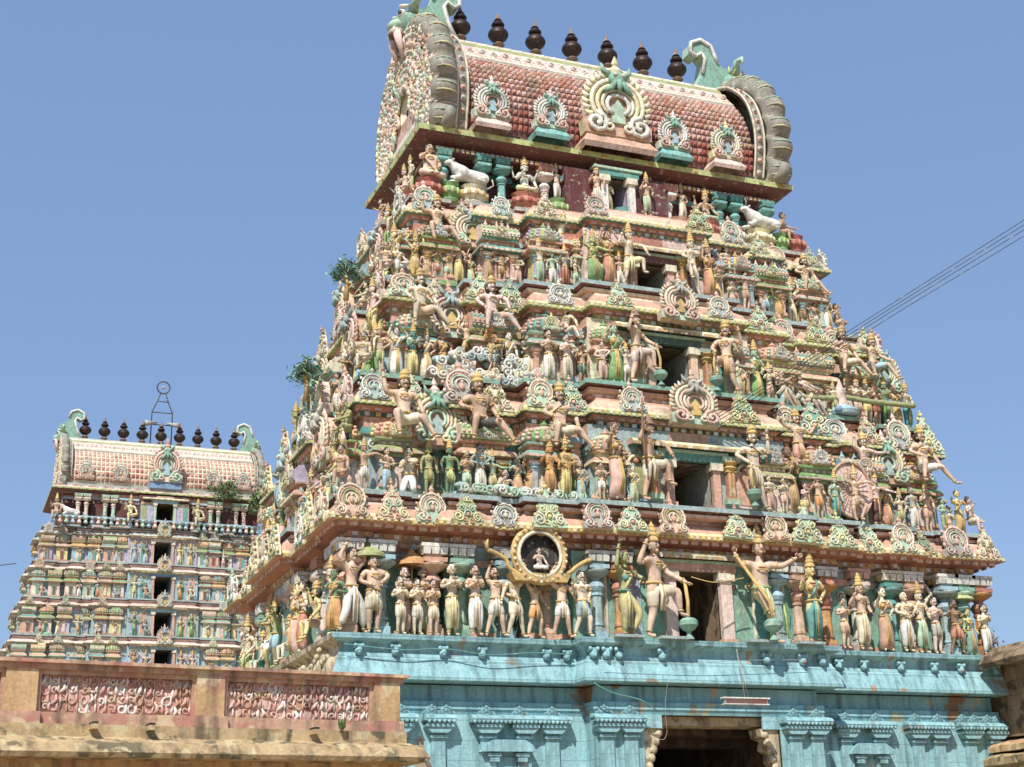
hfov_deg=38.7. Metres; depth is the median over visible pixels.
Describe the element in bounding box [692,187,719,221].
statue
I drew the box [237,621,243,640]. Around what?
statue
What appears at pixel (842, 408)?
churning mount
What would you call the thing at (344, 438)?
statue
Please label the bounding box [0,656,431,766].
parapet wall
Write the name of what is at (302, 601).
statue
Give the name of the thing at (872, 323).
overhead wire
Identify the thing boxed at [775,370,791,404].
statue
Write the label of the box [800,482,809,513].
statue
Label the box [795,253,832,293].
statue
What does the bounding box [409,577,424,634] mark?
statue
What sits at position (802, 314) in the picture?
statue
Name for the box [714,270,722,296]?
statue
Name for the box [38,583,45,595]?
statue
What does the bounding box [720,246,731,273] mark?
statue
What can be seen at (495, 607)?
statue
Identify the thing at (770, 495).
statue
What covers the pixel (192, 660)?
statue
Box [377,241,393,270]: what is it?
statue
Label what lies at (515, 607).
statue
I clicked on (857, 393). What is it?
statue
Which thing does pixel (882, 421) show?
statue
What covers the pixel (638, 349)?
statue
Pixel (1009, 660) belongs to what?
stone porch
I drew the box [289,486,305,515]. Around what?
statue
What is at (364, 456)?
statue
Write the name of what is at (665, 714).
cable
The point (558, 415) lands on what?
statue
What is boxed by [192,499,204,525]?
statue
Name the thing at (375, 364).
statue
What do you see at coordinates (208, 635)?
statue
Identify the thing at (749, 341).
statue
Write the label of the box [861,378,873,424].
statue
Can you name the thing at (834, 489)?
statue
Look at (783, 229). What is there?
statue
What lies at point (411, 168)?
statue
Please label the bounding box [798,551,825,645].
statue
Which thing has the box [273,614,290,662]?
statue
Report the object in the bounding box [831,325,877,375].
statue
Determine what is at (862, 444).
statue
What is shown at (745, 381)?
statue
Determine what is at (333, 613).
statue
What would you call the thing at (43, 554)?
statue
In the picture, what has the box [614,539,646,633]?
statue
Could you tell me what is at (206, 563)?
statue
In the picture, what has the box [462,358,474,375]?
statue
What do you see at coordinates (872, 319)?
overhead wire
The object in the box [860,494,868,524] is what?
statue
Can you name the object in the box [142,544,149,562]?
statue
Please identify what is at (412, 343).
statue
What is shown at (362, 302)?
statue
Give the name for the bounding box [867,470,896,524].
statue
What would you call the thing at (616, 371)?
statue
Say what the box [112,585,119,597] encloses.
statue
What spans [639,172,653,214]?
statue
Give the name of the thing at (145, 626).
statue
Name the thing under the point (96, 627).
statue
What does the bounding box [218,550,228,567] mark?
statue
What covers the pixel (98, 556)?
statue
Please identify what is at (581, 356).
statue
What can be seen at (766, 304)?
statue
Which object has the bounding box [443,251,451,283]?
statue
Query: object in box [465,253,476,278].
statue
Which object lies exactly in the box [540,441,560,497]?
statue
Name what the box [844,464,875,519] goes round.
statue
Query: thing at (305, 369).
leafy shrub
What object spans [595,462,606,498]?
statue
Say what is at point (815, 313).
statue
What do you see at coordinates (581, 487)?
statue
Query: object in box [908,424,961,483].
statue
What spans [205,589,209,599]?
statue
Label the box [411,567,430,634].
statue
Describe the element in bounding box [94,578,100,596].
statue
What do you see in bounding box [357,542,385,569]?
parasol
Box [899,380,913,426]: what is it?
statue
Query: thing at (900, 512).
statue
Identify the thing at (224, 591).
statue
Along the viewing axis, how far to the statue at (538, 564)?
36.36 m
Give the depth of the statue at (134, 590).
124.84 m
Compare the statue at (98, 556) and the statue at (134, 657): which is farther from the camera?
the statue at (98, 556)
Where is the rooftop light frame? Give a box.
[144,381,179,444]
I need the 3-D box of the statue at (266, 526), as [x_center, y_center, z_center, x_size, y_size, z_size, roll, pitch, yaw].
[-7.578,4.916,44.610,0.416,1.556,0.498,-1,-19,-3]
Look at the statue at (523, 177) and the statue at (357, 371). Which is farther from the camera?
the statue at (523, 177)
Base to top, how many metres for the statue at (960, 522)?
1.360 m
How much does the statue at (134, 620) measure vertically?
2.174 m
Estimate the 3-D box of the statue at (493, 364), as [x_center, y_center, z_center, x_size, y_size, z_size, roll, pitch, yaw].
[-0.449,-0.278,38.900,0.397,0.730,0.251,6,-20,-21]
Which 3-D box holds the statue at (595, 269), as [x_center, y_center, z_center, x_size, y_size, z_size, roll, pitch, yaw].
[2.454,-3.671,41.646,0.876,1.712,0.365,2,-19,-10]
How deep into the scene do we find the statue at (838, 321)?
45.95 m
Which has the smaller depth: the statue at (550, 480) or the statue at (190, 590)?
the statue at (550, 480)
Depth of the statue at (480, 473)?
37.05 m
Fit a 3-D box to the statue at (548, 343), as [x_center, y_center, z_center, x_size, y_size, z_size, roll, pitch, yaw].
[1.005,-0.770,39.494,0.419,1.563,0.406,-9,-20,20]
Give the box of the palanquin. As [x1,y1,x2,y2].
[485,526,591,585]
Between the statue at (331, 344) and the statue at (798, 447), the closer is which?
the statue at (798, 447)
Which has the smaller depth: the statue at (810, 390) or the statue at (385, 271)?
the statue at (385, 271)
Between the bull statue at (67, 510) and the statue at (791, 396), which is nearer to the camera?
the statue at (791, 396)
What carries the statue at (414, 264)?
on the temple tower at (495, 110)
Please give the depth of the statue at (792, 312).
45.47 m
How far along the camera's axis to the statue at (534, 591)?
36.15 m
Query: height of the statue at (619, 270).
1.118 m
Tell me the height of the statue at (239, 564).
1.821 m
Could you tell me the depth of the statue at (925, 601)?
41.27 m
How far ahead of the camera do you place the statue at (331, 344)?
46.33 m
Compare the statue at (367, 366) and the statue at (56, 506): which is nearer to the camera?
the statue at (367, 366)
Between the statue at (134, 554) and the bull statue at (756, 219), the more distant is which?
the statue at (134, 554)
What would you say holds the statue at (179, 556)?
on the temple tower at (100, 481)
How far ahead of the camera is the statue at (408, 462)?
36.54 m
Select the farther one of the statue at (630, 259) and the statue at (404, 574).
the statue at (630, 259)
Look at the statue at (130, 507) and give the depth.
127.67 m
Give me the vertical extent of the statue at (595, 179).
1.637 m
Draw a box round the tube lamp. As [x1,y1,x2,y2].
[720,649,769,705]
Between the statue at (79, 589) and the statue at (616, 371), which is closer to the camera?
the statue at (616, 371)
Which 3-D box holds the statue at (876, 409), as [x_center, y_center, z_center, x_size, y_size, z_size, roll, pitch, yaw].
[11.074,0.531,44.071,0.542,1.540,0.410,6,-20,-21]
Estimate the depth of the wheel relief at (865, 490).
41.04 m
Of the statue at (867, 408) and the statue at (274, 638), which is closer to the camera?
the statue at (274, 638)
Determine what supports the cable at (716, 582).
attached to the temple tower at (495, 110)
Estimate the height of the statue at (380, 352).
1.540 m
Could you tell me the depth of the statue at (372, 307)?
39.40 m
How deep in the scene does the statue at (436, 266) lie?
41.22 m
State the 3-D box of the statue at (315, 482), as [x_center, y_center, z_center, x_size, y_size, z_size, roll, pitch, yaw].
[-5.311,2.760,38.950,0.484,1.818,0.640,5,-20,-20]
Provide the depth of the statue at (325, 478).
38.12 m
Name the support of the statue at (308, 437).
on the temple tower at (495, 110)
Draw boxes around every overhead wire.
[717,220,1023,414]
[719,225,1023,416]
[720,230,1022,419]
[720,236,1023,424]
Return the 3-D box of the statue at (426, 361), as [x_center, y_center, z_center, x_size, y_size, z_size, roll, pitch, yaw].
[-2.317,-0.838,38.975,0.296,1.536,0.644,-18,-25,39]
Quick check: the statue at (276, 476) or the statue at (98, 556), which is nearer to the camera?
the statue at (276, 476)
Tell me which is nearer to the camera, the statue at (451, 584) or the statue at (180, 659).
the statue at (451, 584)
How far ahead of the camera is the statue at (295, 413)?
45.93 m
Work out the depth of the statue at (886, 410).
44.27 m
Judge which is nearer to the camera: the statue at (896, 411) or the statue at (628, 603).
the statue at (628, 603)
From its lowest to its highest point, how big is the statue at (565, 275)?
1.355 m
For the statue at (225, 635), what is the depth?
125.72 m
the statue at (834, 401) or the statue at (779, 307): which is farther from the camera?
the statue at (779, 307)
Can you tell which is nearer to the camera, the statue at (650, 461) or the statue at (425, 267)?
the statue at (650, 461)
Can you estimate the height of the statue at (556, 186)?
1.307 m
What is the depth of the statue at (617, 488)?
37.73 m
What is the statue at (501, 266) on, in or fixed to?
on the temple tower at (495, 110)
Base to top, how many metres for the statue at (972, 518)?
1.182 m
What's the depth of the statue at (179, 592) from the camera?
126.13 m
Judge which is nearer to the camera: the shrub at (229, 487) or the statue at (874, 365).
the statue at (874, 365)
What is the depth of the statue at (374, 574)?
34.84 m
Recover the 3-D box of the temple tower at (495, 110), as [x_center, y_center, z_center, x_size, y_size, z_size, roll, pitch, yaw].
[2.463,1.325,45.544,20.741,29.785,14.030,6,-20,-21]
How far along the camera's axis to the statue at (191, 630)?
124.44 m
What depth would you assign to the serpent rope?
43.47 m
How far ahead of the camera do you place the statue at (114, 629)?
122.40 m
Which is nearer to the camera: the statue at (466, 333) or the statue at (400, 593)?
the statue at (400, 593)
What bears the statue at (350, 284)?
on the temple tower at (495, 110)
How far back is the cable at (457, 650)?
34.97 m
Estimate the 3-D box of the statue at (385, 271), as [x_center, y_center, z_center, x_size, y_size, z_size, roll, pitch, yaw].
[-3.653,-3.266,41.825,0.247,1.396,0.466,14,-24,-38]
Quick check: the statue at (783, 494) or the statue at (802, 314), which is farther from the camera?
the statue at (802, 314)
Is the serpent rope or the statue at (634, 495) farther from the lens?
the serpent rope
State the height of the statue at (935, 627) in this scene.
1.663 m
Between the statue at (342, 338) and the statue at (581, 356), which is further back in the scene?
the statue at (342, 338)
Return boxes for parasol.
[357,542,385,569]
[395,548,424,633]
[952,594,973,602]
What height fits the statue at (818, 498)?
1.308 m
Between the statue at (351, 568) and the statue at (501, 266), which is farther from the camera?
the statue at (501, 266)
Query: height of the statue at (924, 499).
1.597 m
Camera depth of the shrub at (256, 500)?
131.25 m
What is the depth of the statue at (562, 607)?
36.23 m
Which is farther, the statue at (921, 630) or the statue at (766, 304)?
the statue at (766, 304)
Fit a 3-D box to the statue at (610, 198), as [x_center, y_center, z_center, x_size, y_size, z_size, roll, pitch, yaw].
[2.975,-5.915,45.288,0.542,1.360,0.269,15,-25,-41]
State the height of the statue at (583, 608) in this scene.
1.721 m
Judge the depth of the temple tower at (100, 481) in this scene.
127.28 m
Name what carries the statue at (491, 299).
on the temple tower at (495, 110)
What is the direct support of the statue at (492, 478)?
on the temple tower at (495, 110)
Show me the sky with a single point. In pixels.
(182, 182)
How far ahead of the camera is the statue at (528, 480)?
37.48 m
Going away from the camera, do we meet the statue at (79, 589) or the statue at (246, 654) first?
the statue at (246, 654)
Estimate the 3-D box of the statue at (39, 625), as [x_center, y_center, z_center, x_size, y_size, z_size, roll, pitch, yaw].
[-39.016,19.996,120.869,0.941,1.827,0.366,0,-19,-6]
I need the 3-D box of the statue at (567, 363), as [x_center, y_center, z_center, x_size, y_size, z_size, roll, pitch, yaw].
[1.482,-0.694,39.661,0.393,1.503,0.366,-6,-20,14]
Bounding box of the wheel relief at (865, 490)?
[829,461,872,518]
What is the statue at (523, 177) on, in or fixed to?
on the temple tower at (495, 110)
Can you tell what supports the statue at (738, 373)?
on the temple tower at (495, 110)
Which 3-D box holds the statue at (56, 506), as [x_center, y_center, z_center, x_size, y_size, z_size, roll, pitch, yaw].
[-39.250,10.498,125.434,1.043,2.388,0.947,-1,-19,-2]
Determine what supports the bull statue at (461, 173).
on the temple tower at (495, 110)
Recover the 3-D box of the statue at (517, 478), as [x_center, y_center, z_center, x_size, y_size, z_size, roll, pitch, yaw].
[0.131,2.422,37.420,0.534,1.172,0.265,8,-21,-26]
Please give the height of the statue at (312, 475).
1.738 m
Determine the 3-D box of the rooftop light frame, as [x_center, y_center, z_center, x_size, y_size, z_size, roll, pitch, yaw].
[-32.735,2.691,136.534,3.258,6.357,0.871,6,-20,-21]
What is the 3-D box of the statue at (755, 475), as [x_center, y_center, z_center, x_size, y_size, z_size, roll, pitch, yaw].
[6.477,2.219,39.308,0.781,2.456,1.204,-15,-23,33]
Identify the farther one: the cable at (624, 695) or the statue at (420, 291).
the statue at (420, 291)
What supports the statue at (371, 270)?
on the temple tower at (495, 110)
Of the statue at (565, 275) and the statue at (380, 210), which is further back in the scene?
the statue at (380, 210)
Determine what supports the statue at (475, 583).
on the temple tower at (495, 110)
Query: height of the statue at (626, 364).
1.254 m
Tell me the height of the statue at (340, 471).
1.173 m
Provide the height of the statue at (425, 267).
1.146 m
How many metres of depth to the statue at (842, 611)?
39.20 m
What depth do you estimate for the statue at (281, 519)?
42.51 m
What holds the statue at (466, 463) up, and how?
on the temple tower at (495, 110)
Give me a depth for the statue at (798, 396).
42.62 m
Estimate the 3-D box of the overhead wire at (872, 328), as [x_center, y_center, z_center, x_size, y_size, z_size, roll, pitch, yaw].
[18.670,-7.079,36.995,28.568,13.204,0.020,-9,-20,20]
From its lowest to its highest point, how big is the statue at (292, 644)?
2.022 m
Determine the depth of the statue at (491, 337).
39.36 m
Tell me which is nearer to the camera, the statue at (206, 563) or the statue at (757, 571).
the statue at (757, 571)
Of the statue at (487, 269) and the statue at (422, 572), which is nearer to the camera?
the statue at (422, 572)
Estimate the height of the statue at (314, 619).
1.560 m
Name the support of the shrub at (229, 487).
attached to the temple tower at (100, 481)
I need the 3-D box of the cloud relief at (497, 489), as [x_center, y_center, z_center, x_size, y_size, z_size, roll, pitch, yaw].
[0.284,2.828,37.236,3.727,0.417,0.580,6,-20,-21]
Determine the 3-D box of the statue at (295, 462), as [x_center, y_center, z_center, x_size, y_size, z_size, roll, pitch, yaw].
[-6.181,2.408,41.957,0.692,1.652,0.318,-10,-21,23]
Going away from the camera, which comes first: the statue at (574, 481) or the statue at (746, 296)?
the statue at (574, 481)
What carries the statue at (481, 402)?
on the temple tower at (495, 110)
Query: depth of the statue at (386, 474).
36.37 m
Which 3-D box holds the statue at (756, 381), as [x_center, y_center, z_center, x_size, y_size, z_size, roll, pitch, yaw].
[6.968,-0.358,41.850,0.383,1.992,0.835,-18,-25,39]
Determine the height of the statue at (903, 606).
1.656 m
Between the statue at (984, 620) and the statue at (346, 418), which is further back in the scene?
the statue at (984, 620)
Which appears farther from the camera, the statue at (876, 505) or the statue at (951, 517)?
the statue at (951, 517)
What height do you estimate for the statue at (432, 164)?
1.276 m
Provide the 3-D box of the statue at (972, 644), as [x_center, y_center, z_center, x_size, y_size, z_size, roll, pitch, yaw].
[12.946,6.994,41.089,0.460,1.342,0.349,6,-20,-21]
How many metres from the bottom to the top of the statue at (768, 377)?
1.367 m
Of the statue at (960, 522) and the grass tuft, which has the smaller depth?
the grass tuft
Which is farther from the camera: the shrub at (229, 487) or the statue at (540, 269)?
the shrub at (229, 487)
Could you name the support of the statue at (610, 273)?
on the temple tower at (495, 110)
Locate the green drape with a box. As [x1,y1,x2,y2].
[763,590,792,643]
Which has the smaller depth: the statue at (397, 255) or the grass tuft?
the grass tuft
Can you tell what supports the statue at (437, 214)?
on the temple tower at (495, 110)
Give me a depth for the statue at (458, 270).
41.45 m
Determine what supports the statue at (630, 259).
on the temple tower at (495, 110)
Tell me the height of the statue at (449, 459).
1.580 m
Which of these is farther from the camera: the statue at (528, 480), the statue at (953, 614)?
the statue at (953, 614)
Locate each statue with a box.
[36,614,46,633]
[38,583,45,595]
[40,545,46,559]
[50,493,61,517]
[54,614,61,633]
[61,501,83,514]
[72,615,84,634]
[76,580,81,596]
[77,543,83,560]
[93,621,100,633]
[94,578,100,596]
[95,546,102,562]
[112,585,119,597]
[112,620,118,634]
[113,544,119,561]
[124,494,137,521]
[126,611,142,634]
[127,575,142,597]
[129,650,138,662]
[131,540,138,562]
[140,649,150,662]
[141,583,149,597]
[141,620,149,635]
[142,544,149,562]
[176,543,182,564]
[176,580,183,599]
[176,616,184,636]
[176,651,190,664]
[186,544,194,564]
[187,585,195,599]
[187,614,194,636]
[188,650,196,664]
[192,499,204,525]
[203,554,209,566]
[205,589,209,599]
[206,623,210,637]
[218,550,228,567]
[221,584,226,600]
[221,624,230,638]
[236,552,242,568]
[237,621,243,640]
[238,615,254,667]
[249,630,265,667]
[257,599,272,668]
[265,520,269,539]
[269,502,278,539]
[269,595,280,668]
[271,470,279,512]
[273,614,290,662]
[277,499,285,533]
[285,447,299,467]
[287,579,301,657]
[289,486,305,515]
[291,401,299,452]
[291,579,309,651]
[296,580,322,642]
[301,428,314,472]
[302,377,309,413]
[305,468,314,493]
[305,471,321,505]
[319,568,347,631]
[320,464,329,496]
[323,554,335,633]
[324,444,338,494]
[328,332,333,349]
[328,444,350,484]
[330,372,340,411]
[331,400,352,444]
[337,347,348,373]
[337,426,349,486]
[337,538,369,632]
[338,278,352,293]
[340,308,346,355]
[344,356,361,378]
[350,334,372,370]
[352,280,369,309]
[352,331,372,367]
[354,437,386,488]
[359,556,389,632]
[365,276,381,336]
[368,262,378,278]
[370,320,390,371]
[371,321,378,371]
[372,198,385,222]
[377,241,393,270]
[379,447,394,489]
[381,368,441,437]
[382,223,403,274]
[382,267,389,276]
[384,203,392,250]
[387,321,408,373]
[389,180,397,197]
[390,243,410,272]
[391,576,408,633]
[394,164,411,196]
[395,566,412,633]
[399,446,418,493]
[404,267,454,325]
[405,228,424,277]
[406,154,414,188]
[406,322,418,375]
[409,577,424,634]
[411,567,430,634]
[418,326,435,379]
[419,143,446,179]
[419,248,430,277]
[420,438,438,493]
[421,192,464,242]
[425,578,440,634]
[430,249,442,282]
[433,324,452,372]
[440,438,461,492]
[440,564,462,635]
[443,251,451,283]
[444,150,493,189]
[446,242,470,284]
[458,314,471,352]
[458,371,521,443]
[459,451,473,486]
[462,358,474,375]
[464,563,484,635]
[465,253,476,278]
[470,443,490,488]
[475,275,526,332]
[479,326,505,356]
[480,242,495,278]
[484,448,510,487]
[485,560,517,636]
[488,360,501,384]
[494,251,508,284]
[497,469,516,497]
[500,332,518,375]
[500,559,527,637]
[509,456,525,498]
[510,156,538,193]
[513,254,523,283]
[521,333,531,371]
[522,447,532,487]
[524,237,554,280]
[525,582,549,638]
[533,547,548,568]
[540,330,557,380]
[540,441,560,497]
[542,381,600,449]
[546,247,558,282]
[550,562,576,637]
[552,162,561,196]
[555,244,574,284]
[555,433,575,499]
[556,211,568,238]
[557,311,581,340]
[559,334,573,381]
[568,448,578,490]
[570,257,580,284]
[571,570,594,636]
[572,461,588,499]
[574,344,589,382]
[583,229,612,280]
[588,162,604,198]
[594,341,610,379]
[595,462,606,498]
[598,224,618,282]
[602,183,613,208]
[604,324,624,381]
[605,422,625,500]
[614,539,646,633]
[615,251,624,283]
[617,221,650,283]
[619,342,639,381]
[627,307,667,385]
[627,466,639,501]
[637,521,697,639]
[638,391,677,499]
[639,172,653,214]
[676,183,687,216]
[681,231,704,294]
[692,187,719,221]
[699,238,717,295]
[710,319,741,391]
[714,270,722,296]
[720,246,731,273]
[727,281,735,298]
[732,360,745,394]
[732,524,802,643]
[733,269,757,308]
[735,355,749,394]
[735,424,771,510]
[740,197,781,233]
[741,328,769,362]
[747,339,764,396]
[758,281,781,319]
[763,361,777,397]
[764,475,775,511]
[770,364,799,406]
[771,288,786,318]
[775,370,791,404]
[777,408,819,470]
[777,477,788,512]
[778,212,799,239]
[778,446,799,513]
[786,276,798,320]
[794,381,810,406]
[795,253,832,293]
[795,294,808,321]
[797,375,827,415]
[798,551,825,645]
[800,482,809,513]
[809,475,825,518]
[812,303,818,323]
[820,291,833,329]
[827,381,838,408]
[828,470,844,519]
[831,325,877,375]
[832,303,848,330]
[835,597,852,648]
[843,374,852,405]
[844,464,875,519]
[848,572,873,649]
[850,374,862,416]
[852,431,889,493]
[858,331,903,378]
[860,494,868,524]
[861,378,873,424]
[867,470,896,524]
[869,378,881,424]
[873,587,894,650]
[877,376,891,424]
[880,398,890,424]
[880,491,893,524]
[888,385,902,422]
[893,488,906,523]
[894,592,916,651]
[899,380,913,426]
[904,486,921,530]
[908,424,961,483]
[910,581,931,652]
[915,581,932,652]
[919,480,935,530]
[927,595,945,653]
[937,498,949,530]
[945,505,954,525]
[946,598,968,654]
[950,490,966,532]
[960,608,979,654]
[964,496,984,531]
[976,603,992,653]
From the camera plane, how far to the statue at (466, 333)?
39.60 m
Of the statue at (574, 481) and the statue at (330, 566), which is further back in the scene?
the statue at (574, 481)
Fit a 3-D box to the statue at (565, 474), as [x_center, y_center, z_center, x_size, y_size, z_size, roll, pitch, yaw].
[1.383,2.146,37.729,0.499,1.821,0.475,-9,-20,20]
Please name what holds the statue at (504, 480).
on the temple tower at (495, 110)
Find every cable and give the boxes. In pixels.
[344,643,572,654]
[591,681,657,710]
[606,660,750,663]
[656,688,666,739]
[691,576,743,582]
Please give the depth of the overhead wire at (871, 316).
38.96 m
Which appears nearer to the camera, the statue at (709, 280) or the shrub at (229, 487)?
the statue at (709, 280)
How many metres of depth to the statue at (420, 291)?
39.19 m
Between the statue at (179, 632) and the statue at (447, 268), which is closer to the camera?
the statue at (447, 268)
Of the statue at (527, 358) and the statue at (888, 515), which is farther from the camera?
the statue at (888, 515)
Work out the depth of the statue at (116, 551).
126.53 m
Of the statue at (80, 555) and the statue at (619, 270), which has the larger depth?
the statue at (80, 555)
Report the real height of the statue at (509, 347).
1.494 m
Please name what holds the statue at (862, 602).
on the temple tower at (495, 110)
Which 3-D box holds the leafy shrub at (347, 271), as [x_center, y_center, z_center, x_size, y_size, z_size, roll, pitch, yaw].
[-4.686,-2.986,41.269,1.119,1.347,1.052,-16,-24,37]
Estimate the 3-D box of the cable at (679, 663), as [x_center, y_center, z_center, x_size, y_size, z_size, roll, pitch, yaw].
[4.928,6.966,36.644,5.901,0.223,0.076,6,-20,-21]
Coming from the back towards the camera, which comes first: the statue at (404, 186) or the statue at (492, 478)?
the statue at (404, 186)
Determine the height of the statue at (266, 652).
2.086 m
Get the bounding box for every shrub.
[205,476,243,505]
[244,486,266,516]
[285,354,326,401]
[324,254,363,300]
[990,630,1003,647]
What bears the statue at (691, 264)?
on the temple tower at (495, 110)
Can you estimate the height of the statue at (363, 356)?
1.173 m
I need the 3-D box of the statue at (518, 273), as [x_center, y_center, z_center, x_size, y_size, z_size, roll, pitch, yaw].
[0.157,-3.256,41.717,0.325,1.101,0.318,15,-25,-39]
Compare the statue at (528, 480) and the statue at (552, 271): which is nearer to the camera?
the statue at (528, 480)
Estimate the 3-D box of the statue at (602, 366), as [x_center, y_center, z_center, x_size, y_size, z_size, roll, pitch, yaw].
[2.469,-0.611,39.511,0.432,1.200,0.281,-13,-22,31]
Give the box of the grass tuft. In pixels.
[338,719,345,730]
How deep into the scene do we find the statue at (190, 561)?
128.51 m
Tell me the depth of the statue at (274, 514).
43.66 m
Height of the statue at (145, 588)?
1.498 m
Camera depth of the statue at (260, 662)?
41.62 m
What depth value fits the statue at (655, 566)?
37.07 m
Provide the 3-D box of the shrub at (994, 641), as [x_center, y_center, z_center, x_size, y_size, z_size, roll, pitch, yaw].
[13.700,7.370,41.656,0.895,0.829,0.647,-16,-24,36]
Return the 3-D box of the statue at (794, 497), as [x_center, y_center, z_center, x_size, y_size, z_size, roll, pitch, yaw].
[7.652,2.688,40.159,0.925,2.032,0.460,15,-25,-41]
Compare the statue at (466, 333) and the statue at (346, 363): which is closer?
the statue at (466, 333)
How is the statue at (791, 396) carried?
on the temple tower at (495, 110)
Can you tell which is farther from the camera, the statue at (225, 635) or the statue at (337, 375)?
the statue at (225, 635)
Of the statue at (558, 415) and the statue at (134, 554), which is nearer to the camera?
the statue at (558, 415)
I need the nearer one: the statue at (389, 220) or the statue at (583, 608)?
the statue at (583, 608)
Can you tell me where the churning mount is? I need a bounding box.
[828,378,859,416]
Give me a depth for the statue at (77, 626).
121.67 m
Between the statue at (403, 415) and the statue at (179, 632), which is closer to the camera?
the statue at (403, 415)
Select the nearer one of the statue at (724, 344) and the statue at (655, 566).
the statue at (655, 566)
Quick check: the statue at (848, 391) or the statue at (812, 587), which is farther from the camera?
the statue at (848, 391)
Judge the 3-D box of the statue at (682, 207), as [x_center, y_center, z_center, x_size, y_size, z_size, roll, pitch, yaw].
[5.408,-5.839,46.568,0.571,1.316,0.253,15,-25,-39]
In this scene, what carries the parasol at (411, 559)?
on the temple tower at (495, 110)
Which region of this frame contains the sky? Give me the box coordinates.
[0,0,1023,649]
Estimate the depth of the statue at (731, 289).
43.72 m
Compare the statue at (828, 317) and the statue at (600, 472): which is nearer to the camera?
the statue at (600, 472)
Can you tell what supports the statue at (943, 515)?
on the temple tower at (495, 110)
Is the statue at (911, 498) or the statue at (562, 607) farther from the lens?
the statue at (911, 498)
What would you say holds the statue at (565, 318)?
on the temple tower at (495, 110)
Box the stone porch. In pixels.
[979,641,1023,766]
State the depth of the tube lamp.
36.47 m
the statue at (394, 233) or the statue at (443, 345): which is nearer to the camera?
the statue at (443, 345)
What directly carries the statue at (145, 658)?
on the temple tower at (100, 481)
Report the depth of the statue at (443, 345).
39.17 m
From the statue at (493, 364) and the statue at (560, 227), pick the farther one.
the statue at (560, 227)
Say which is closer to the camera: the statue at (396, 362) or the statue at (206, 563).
the statue at (396, 362)
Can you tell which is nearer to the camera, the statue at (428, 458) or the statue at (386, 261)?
the statue at (428, 458)
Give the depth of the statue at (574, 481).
38.05 m
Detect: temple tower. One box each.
[0,409,266,666]
[223,0,1009,766]
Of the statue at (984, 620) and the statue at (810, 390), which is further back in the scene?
the statue at (810, 390)
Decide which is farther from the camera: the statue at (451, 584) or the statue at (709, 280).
the statue at (709, 280)
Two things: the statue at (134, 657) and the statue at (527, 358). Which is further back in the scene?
the statue at (134, 657)
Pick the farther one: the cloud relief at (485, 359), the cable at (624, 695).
the cloud relief at (485, 359)
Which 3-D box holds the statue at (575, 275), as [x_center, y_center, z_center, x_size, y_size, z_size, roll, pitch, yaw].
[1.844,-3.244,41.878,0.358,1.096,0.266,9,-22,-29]
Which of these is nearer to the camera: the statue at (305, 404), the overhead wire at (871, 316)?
the overhead wire at (871, 316)
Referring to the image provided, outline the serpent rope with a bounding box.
[794,393,915,408]
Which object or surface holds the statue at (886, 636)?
on the temple tower at (495, 110)
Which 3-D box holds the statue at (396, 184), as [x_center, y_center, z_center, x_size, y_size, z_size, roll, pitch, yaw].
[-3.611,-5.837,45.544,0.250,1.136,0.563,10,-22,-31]
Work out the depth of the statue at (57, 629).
121.01 m
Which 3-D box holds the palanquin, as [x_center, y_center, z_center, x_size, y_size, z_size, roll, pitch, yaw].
[0.654,4.316,36.531,2.909,1.550,0.443,6,-20,-21]
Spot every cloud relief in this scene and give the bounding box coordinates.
[426,344,543,390]
[453,482,587,499]
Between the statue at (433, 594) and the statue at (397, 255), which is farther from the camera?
the statue at (397, 255)

